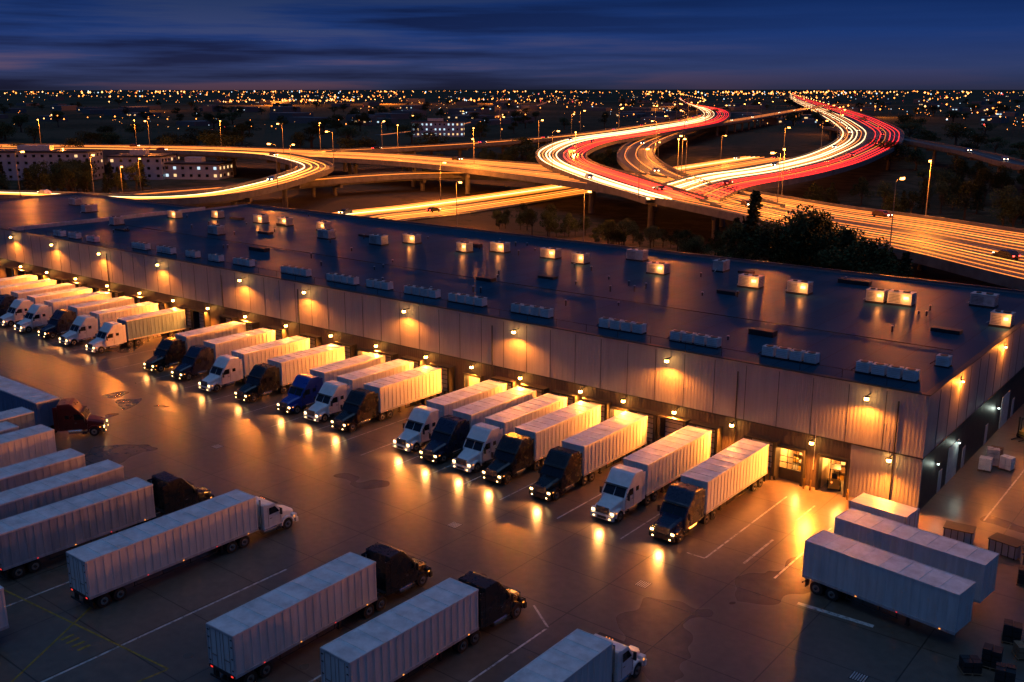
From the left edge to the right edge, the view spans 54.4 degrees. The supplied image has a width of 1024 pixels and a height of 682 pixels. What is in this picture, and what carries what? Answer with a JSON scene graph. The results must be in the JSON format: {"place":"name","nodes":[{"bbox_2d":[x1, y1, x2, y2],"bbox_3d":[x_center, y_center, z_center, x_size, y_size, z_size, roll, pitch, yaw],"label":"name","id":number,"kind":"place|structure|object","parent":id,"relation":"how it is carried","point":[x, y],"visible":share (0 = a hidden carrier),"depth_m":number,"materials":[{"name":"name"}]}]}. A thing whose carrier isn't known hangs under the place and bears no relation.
{"place":"outdoors","nodes":[
{"label":"outdoors","id":0,"kind":"place"},
{"bbox_2d":[0,323,1023,681],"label":"concrete yard","id":1,"kind":"structure","parent":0,"point":[724,613],"depth_m":78.65,"materials":[{"name":"grey concrete"}]},
{"bbox_2d":[0,585,8,630],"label":"cargo trailer","id":2,"kind":"object","parent":1,"relation":"on","point":[4,624],"visible":1,"depth_m":66.08,"materials":[{"name":"metal"}]},
{"bbox_2d":[0,421,18,434],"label":"cargo trailer","id":3,"kind":"object","parent":1,"relation":"on","point":[6,427],"visible":0.35,"depth_m":97.03,"materials":[{"name":"metal"}]},
{"bbox_2d":[0,407,34,429],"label":"cargo trailer","id":4,"kind":"object","parent":1,"relation":"on","point":[22,417],"visible":0.44,"depth_m":101.20,"materials":[{"name":"metal"}]},
{"bbox_2d":[0,274,37,285],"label":"semi truck","id":5,"kind":"object","parent":1,"relation":"on","point":[16,279],"visible":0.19,"depth_m":173.31,"materials":[{"name":"white paint"}]},
{"bbox_2d":[0,424,56,467],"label":"cargo trailer","id":6,"kind":"object","parent":1,"relation":"on","point":[25,444],"visible":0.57,"depth_m":94.80,"materials":[{"name":"metal"}]},
{"bbox_2d":[0,278,56,294],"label":"semi truck","id":7,"kind":"object","parent":1,"relation":"on","point":[5,289],"visible":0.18,"depth_m":167.79,"materials":[{"name":"white paint"}]},
{"bbox_2d":[0,283,74,316],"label":"semi truck","id":8,"kind":"object","parent":1,"relation":"on","point":[6,300],"visible":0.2,"depth_m":161.90,"materials":[{"name":"blue paint"}]},
{"bbox_2d":[0,448,85,491],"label":"cargo trailer","id":9,"kind":"object","parent":1,"relation":"on","point":[37,469],"visible":0.41,"depth_m":87.45,"materials":[{"name":"metal"}]},
{"bbox_2d":[0,287,92,326],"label":"semi truck","id":10,"kind":"object","parent":1,"relation":"on","point":[17,310],"visible":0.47,"depth_m":156.88,"materials":[{"name":"white paint"}]},
{"bbox_2d":[0,376,108,435],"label":"semi truck","id":11,"kind":"object","parent":1,"relation":"on","point":[72,415],"visible":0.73,"depth_m":106.08,"materials":[{"name":"red paint"}]},
{"bbox_2d":[0,459,124,519],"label":"cargo trailer","id":12,"kind":"object","parent":1,"relation":"on","point":[50,490],"visible":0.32,"depth_m":83.28,"materials":[{"name":"metal"}]},
{"bbox_2d":[14,291,111,332],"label":"semi truck","id":13,"kind":"object","parent":1,"relation":"on","point":[37,316],"visible":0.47,"depth_m":153.30,"materials":[{"name":"white paint"}]},
{"bbox_2d":[37,296,134,338],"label":"semi truck","id":14,"kind":"object","parent":1,"relation":"on","point":[60,321],"visible":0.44,"depth_m":149.57,"materials":[{"name":"blue paint"}]},
{"bbox_2d":[0,471,213,578],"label":"semi truck","id":15,"kind":"object","parent":1,"relation":"on","point":[29,539],"visible":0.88,"depth_m":79.34,"materials":[{"name":"black paint"}]},
{"bbox_2d":[58,301,157,345],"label":"semi truck","id":16,"kind":"object","parent":1,"relation":"on","point":[82,328],"visible":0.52,"depth_m":145.81,"materials":[{"name":"white paint"}]},
{"bbox_2d":[85,307,185,353],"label":"semi truck","id":17,"kind":"object","parent":1,"relation":"on","point":[130,331],"visible":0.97,"depth_m":143.35,"materials":[{"name":"white paint"}]},
{"bbox_2d":[66,489,297,607],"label":"semi truck","id":18,"kind":"object","parent":1,"relation":"on","point":[100,569],"visible":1,"depth_m":75.01,"materials":[{"name":"white paint"}]},
{"bbox_2d":[143,321,245,371],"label":"semi truck","id":19,"kind":"object","parent":1,"relation":"on","point":[168,352],"visible":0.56,"depth_m":132.59,"materials":[{"name":"black paint"}]},
{"bbox_2d":[171,328,275,380],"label":"semi truck","id":20,"kind":"object","parent":1,"relation":"on","point":[198,359],"visible":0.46,"depth_m":128.99,"materials":[{"name":"blue paint"}]},
{"bbox_2d":[198,335,309,391],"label":"semi truck","id":21,"kind":"object","parent":1,"relation":"on","point":[237,365],"visible":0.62,"depth_m":124.45,"materials":[{"name":"white paint"}]},
{"bbox_2d":[234,343,344,401],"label":"semi truck","id":22,"kind":"object","parent":1,"relation":"on","point":[280,373],"visible":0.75,"depth_m":120.86,"materials":[{"name":"black paint"}]},
{"bbox_2d":[206,542,432,681],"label":"semi truck","id":23,"kind":"object","parent":1,"relation":"on","point":[256,635],"visible":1,"depth_m":65.25,"materials":[{"name":"black paint"}]},
{"bbox_2d":[276,352,384,413],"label":"semi truck","id":24,"kind":"object","parent":1,"relation":"on","point":[304,389],"visible":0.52,"depth_m":115.38,"materials":[{"name":"blue paint"}]},
{"bbox_2d":[303,359,413,422],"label":"semi truck","id":25,"kind":"object","parent":1,"relation":"on","point":[331,397],"visible":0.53,"depth_m":112.48,"materials":[{"name":"white paint"}]},
{"bbox_2d":[330,365,441,431],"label":"semi truck","id":26,"kind":"object","parent":1,"relation":"on","point":[380,399],"visible":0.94,"depth_m":111.46,"materials":[{"name":"black paint"}]},
{"bbox_2d":[320,571,526,681],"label":"semi truck","id":27,"kind":"object","parent":1,"relation":"on","point":[394,644],"visible":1,"depth_m":62.54,"materials":[{"name":"black paint"}]},
{"bbox_2d":[392,380,506,451],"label":"semi truck","id":28,"kind":"object","parent":1,"relation":"on","point":[419,425],"visible":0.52,"depth_m":103.62,"materials":[{"name":"white paint"}]},
{"bbox_2d":[59,398,869,681],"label":"drain grates","id":29,"kind":"object","parent":1,"relation":"on","point":[857,676],"visible":0.84,"depth_m":74.33,"materials":[{"name":"metal"}]},
{"bbox_2d":[419,386,535,462],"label":"semi truck","id":30,"kind":"object","parent":1,"relation":"on","point":[450,433],"visible":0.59,"depth_m":100.67,"materials":[{"name":"blue paint"}]},
{"bbox_2d":[452,393,566,472],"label":"semi truck","id":31,"kind":"object","parent":1,"relation":"on","point":[479,445],"visible":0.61,"depth_m":98.36,"materials":[{"name":"white paint"}]},
{"bbox_2d":[0,192,1023,508],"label":"warehouse","id":32,"kind":"structure","parent":1,"relation":"on","point":[902,390],"depth_m":119.98,"materials":[{"name":"metal"}]},
{"bbox_2d":[5,266,1014,499],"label":"dock doors","id":33,"kind":"structure","parent":32,"relation":"in","point":[792,463],"depth_m":104.67,"materials":[{"name":"metal"}]},
{"bbox_2d":[1,329,1023,681],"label":"painted markings","id":34,"kind":"object","parent":1,"relation":"on","point":[427,475],"visible":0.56,"depth_m":71.08,"materials":[{"name":"white paint"}]},
{"bbox_2d":[481,401,600,483],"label":"semi truck","id":35,"kind":"object","parent":1,"relation":"on","point":[531,443],"visible":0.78,"depth_m":96.57,"materials":[{"name":"black paint"}]},
{"bbox_2d":[503,629,646,681],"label":"semi truck","id":36,"kind":"object","parent":1,"relation":"on","point":[577,655],"visible":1,"depth_m":58.60,"materials":[{"name":"white paint"}]},
{"bbox_2d":[529,411,647,500],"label":"semi truck","id":37,"kind":"object","parent":1,"relation":"on","point":[579,458],"visible":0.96,"depth_m":93.42,"materials":[{"name":"black paint"}]},
{"bbox_2d":[590,425,711,521],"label":"semi truck","id":38,"kind":"object","parent":1,"relation":"on","point":[642,476],"visible":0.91,"depth_m":88.82,"materials":[{"name":"white paint"}]},
{"bbox_2d":[649,438,768,542],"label":"semi truck","id":39,"kind":"object","parent":1,"relation":"on","point":[701,492],"visible":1,"depth_m":85.13,"materials":[{"name":"blue paint"}]},
{"bbox_2d":[826,459,840,490],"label":"forklift","id":40,"kind":"object","parent":1,"relation":"on","point":[833,481],"visible":1,"depth_m":91.67,"materials":[{"name":"yellow paint"}]},
{"bbox_2d":[849,492,919,527],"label":"shipping container","id":41,"kind":"object","parent":1,"relation":"on","point":[889,509],"visible":0.54,"depth_m":81.11,"materials":[{"name":"metal"}]},
{"bbox_2d":[802,530,975,634],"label":"cargo trailer","id":42,"kind":"object","parent":1,"relation":"on","point":[838,565],"visible":1,"depth_m":68.97,"materials":[{"name":"metal"}]},
{"bbox_2d":[834,508,998,603],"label":"cargo trailer","id":43,"kind":"object","parent":1,"relation":"on","point":[978,565],"visible":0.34,"depth_m":72.55,"materials":[{"name":"metal"}]},
{"bbox_2d":[943,520,976,544],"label":"metal bin","id":44,"kind":"object","parent":1,"relation":"on","point":[961,532],"visible":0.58,"depth_m":81.04,"materials":[{"name":"metal"}]},
{"bbox_2d":[957,654,982,675],"bbox_3d":[29.139,20.603,63.284,1.200,0.926,1.020,1,14,4],"label":"loaded pallet","id":45,"kind":"object","parent":1,"relation":"on","point":[972,665],"visible":1,"depth_m":62.90,"materials":[{"name":"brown wood"}]},
{"bbox_2d":[977,455,992,472],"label":"loaded pallet","id":46,"kind":"object","parent":1,"relation":"on","point":[985,463],"visible":1,"depth_m":96.33,"materials":[{"name":"white wood"}]},
{"bbox_2d":[981,642,1003,669],"bbox_3d":[30.782,20.244,63.825,1.200,1.357,1.020,9,17,32],"label":"loaded pallet","id":47,"kind":"object","parent":1,"relation":"on","point":[992,654],"visible":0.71,"depth_m":63.52,"materials":[{"name":"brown wood"}]},
{"bbox_2d":[986,446,999,466],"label":"loaded pallet","id":48,"kind":"object","parent":1,"relation":"on","point":[994,452],"visible":0.6,"depth_m":97.43,"materials":[{"name":"cardboard"}]},
{"bbox_2d":[991,445,1003,460],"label":"loaded pallet","id":49,"kind":"object","parent":1,"relation":"on","point":[1001,450],"visible":0.12,"depth_m":99.06,"materials":[{"name":"cardboard"}]},
{"bbox_2d":[993,662,1015,681],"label":"loaded pallet","id":50,"kind":"object","parent":1,"relation":"on","point":[1004,672],"visible":1,"depth_m":61.33,"materials":[{"name":"plastic"}]},
{"bbox_2d":[988,532,1023,559],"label":"metal bin","id":51,"kind":"object","parent":1,"relation":"on","point":[1004,545],"visible":0.85,"depth_m":78.73,"materials":[{"name":"metal"}]},
{"bbox_2d":[998,454,1015,471],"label":"loaded pallet","id":52,"kind":"object","parent":1,"relation":"on","point":[1006,462],"visible":1,"depth_m":96.54,"materials":[{"name":"white wood"}]},
{"bbox_2d":[1001,618,1022,644],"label":"loaded pallet","id":53,"kind":"object","parent":1,"relation":"on","point":[1011,632],"visible":0.91,"depth_m":66.35,"materials":[{"name":"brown wood"}]},
{"bbox_2d":[1011,640,1023,660],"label":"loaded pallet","id":54,"kind":"object","parent":1,"relation":"on","point":[1017,651],"visible":1,"depth_m":64.76,"materials":[{"name":"grey wood"}]},
{"bbox_2d":[1012,417,1023,441],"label":"forklift","id":55,"kind":"object","parent":1,"relation":"on","point":[1020,433],"visible":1,"depth_m":105.36,"materials":[{"name":"yellow paint"}]},
{"bbox_2d":[1016,564,1023,585],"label":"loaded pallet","id":56,"kind":"object","parent":1,"relation":"on","point":[1020,579],"visible":1,"depth_m":74.19,"materials":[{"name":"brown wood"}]},
{"bbox_2d":[1020,545,1023,564],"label":"metal bin","id":57,"kind":"object","parent":1,"relation":"on","point":[1022,555],"visible":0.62,"depth_m":77.21,"materials":[{"name":"metal"}]},
{"bbox_2d":[0,89,1023,288],"bbox_3d":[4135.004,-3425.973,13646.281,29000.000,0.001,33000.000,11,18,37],"label":"ground","id":58,"kind":"structure","parent":0,"point":[704,145],"depth_m":738.49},
{"bbox_2d":[0,145,103,179],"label":"hotel building","id":59,"kind":"structure","parent":58,"relation":"on","point":[33,154],"depth_m":399.88,"materials":[{"name":"concrete"}]},
{"bbox_2d":[107,149,176,179],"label":"hotel building","id":60,"kind":"structure","parent":58,"relation":"on","point":[154,167],"depth_m":403.79,"materials":[{"name":"concrete"}]},
{"bbox_2d":[164,157,233,179],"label":"office building","id":61,"kind":"structure","parent":58,"relation":"on","point":[197,168],"depth_m":405.39,"materials":[{"name":"concrete"}]},
{"bbox_2d":[411,118,464,136],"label":"office building","id":62,"kind":"structure","parent":58,"relation":"on","point":[446,128],"depth_m":760.95,"materials":[{"name":"concrete"}]},
{"bbox_2d":[456,181,461,226],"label":"street lamp","id":63,"kind":"object","parent":58,"relation":"on","point":[456,202],"visible":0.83,"depth_m":262.54,"materials":[{"name":"metal"}]},
{"bbox_2d":[0,97,1023,255],"bbox_3d":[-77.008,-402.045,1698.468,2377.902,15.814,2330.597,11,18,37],"label":"tree mass","id":64,"kind":"object","parent":58,"relation":"on","point":[68,174],"visible":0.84,"depth_m":366.38,"materials":[{"name":"green plant"}]},
{"bbox_2d":[0,93,1023,289],"bbox_3d":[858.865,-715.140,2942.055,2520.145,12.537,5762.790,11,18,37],"label":"highway interchange","id":65,"kind":"structure","parent":58,"relation":"on","point":[963,248],"depth_m":327.40,"materials":[{"name":"concrete"}]},
{"bbox_2d":[15,150,23,196],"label":"street lamp","id":66,"kind":"object","parent":65,"relation":"on","point":[17,170],"visible":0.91,"depth_m":269.44,"materials":[{"name":"metal"}]},
{"bbox_2d":[267,143,278,187],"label":"street lamp","id":67,"kind":"object","parent":65,"relation":"on","point":[276,165],"visible":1,"depth_m":282.88,"materials":[{"name":"metal"}]},
{"bbox_2d":[473,127,473,157],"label":"street lamp","id":68,"kind":"object","parent":65,"relation":"on","point":[473,142],"visible":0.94,"depth_m":384.38,"materials":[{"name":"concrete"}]},
{"bbox_2d":[37,95,1020,259],"bbox_3d":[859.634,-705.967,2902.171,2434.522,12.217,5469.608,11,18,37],"label":"highway traffic","id":69,"kind":"object","parent":65,"relation":"on","point":[1011,254],"visible":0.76,"depth_m":295.64,"materials":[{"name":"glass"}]},
{"bbox_2d":[551,130,559,168],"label":"street lamp","id":70,"kind":"object","parent":65,"relation":"on","point":[552,143],"visible":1,"depth_m":329.04,"materials":[{"name":"metal"}]},
{"bbox_2d":[638,148,649,197],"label":"street lamp","id":71,"kind":"object","parent":65,"relation":"on","point":[639,169],"visible":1,"depth_m":249.18,"materials":[{"name":"metal"}]},
{"bbox_2d":[771,151,780,201],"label":"street lamp","id":72,"kind":"object","parent":65,"relation":"on","point":[772,152],"visible":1,"depth_m":235.15,"materials":[{"name":"metal"}]},
{"bbox_2d":[781,148,784,194],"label":"street lamp","id":73,"kind":"object","parent":65,"relation":"on","point":[783,170],"visible":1,"depth_m":252.32,"materials":[{"name":"metal"}]},
{"bbox_2d":[888,176,904,250],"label":"street lamp","id":74,"kind":"object","parent":65,"relation":"on","point":[902,178],"visible":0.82,"depth_m":168.39,"materials":[{"name":"metal"}]},
{"bbox_2d":[925,159,931,214],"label":"street lamp","id":75,"kind":"object","parent":65,"relation":"on","point":[930,160],"visible":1,"depth_m":211.76,"materials":[{"name":"metal"}]},
{"bbox_2d":[0,93,1023,125],"bbox_3d":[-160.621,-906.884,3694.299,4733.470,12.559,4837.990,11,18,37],"label":"distant town","id":76,"kind":"object","parent":58,"relation":"on","point":[299,116],"visible":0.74,"depth_m":1498.18,"materials":[{"name":"grey"}]},
{"bbox_2d":[4,90,1023,139],"bbox_3d":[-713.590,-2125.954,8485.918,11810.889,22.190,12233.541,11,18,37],"label":"distant city lights","id":77,"kind":"object","parent":58,"relation":"on","point":[88,92],"visible":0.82,"depth_m":2369.31,"materials":[{"name":"yellow"}]},
{"bbox_2d":[583,190,591,240],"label":"street lamp","id":78,"kind":"object","parent":58,"relation":"on","point":[589,191],"visible":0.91,"depth_m":238.51,"materials":[{"name":"metal"}]},
{"bbox_2d":[723,217,740,257],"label":"pine tree","id":79,"kind":"object","parent":58,"relation":"on","point":[736,219],"visible":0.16,"depth_m":192.83,"materials":[{"name":"green plant"}]},
{"bbox_2d":[715,221,758,257],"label":"leafy tree","id":80,"kind":"object","parent":58,"relation":"on","point":[736,231],"visible":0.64,"depth_m":185.69,"materials":[{"name":"green plant"}]},
{"bbox_2d":[731,189,763,258],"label":"pine tree","id":81,"kind":"object","parent":58,"relation":"on","point":[753,212],"visible":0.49,"depth_m":184.57,"materials":[{"name":"green plant"}]},
{"bbox_2d":[727,217,782,259],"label":"leafy tree","id":82,"kind":"object","parent":58,"relation":"on","point":[769,227],"visible":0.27,"depth_m":181.54,"materials":[{"name":"green plant"}]},
{"bbox_2d":[747,222,791,263],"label":"leafy tree","id":83,"kind":"object","parent":58,"relation":"on","point":[775,240],"visible":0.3,"depth_m":178.18,"materials":[{"name":"green plant"}]},
{"bbox_2d":[770,221,814,266],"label":"leafy tree","id":84,"kind":"object","parent":58,"relation":"on","point":[786,247],"visible":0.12,"depth_m":175.92,"materials":[{"name":"green plant"}]},
{"bbox_2d":[787,214,807,264],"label":"pine tree","id":85,"kind":"object","parent":58,"relation":"on","point":[794,246],"visible":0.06,"depth_m":173.96,"materials":[{"name":"green plant"}]},
{"bbox_2d":[775,203,838,265],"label":"leafy tree","id":86,"kind":"object","parent":58,"relation":"on","point":[799,225],"visible":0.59,"depth_m":169.25,"materials":[{"name":"green plant"}]},
{"bbox_2d":[778,208,843,268],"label":"leafy tree","id":87,"kind":"object","parent":58,"relation":"on","point":[827,227],"visible":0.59,"depth_m":167.59,"materials":[{"name":"green plant"}]},
{"bbox_2d":[808,233,844,268],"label":"leafy tree","id":88,"kind":"object","parent":58,"relation":"on","point":[823,249],"visible":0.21,"depth_m":164.13,"materials":[{"name":"green plant"}]},
{"bbox_2d":[812,222,868,267],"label":"leafy tree","id":89,"kind":"object","parent":58,"relation":"on","point":[845,229],"visible":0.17,"depth_m":163.82,"materials":[{"name":"green plant"}]},
{"bbox_2d":[835,229,859,270],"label":"pine tree","id":90,"kind":"object","parent":58,"relation":"on","point":[849,236],"visible":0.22,"depth_m":161.69,"materials":[{"name":"green plant"}]},
{"bbox_2d":[817,237,892,271],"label":"leafy tree","id":91,"kind":"object","parent":58,"relation":"on","point":[838,258],"visible":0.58,"depth_m":158.38,"materials":[{"name":"green plant"}]},
{"bbox_2d":[848,239,896,274],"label":"leafy tree","id":92,"kind":"object","parent":58,"relation":"on","point":[879,259],"visible":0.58,"depth_m":155.56,"materials":[{"name":"green plant"}]},
{"bbox_2d":[864,259,913,277],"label":"leafy tree","id":93,"kind":"object","parent":58,"relation":"on","point":[895,272],"visible":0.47,"depth_m":152.82,"materials":[{"name":"green plant"}]},
{"bbox_2d":[896,251,913,277],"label":"pine tree","id":94,"kind":"object","parent":58,"relation":"on","point":[906,259],"visible":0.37,"depth_m":151.87,"materials":[{"name":"green plant"}]},
{"bbox_2d":[0,0,1023,89],"label":"sky","id":95,"kind":"structure","parent":0,"point":[45,44],"materials":[{"name":"blue"}]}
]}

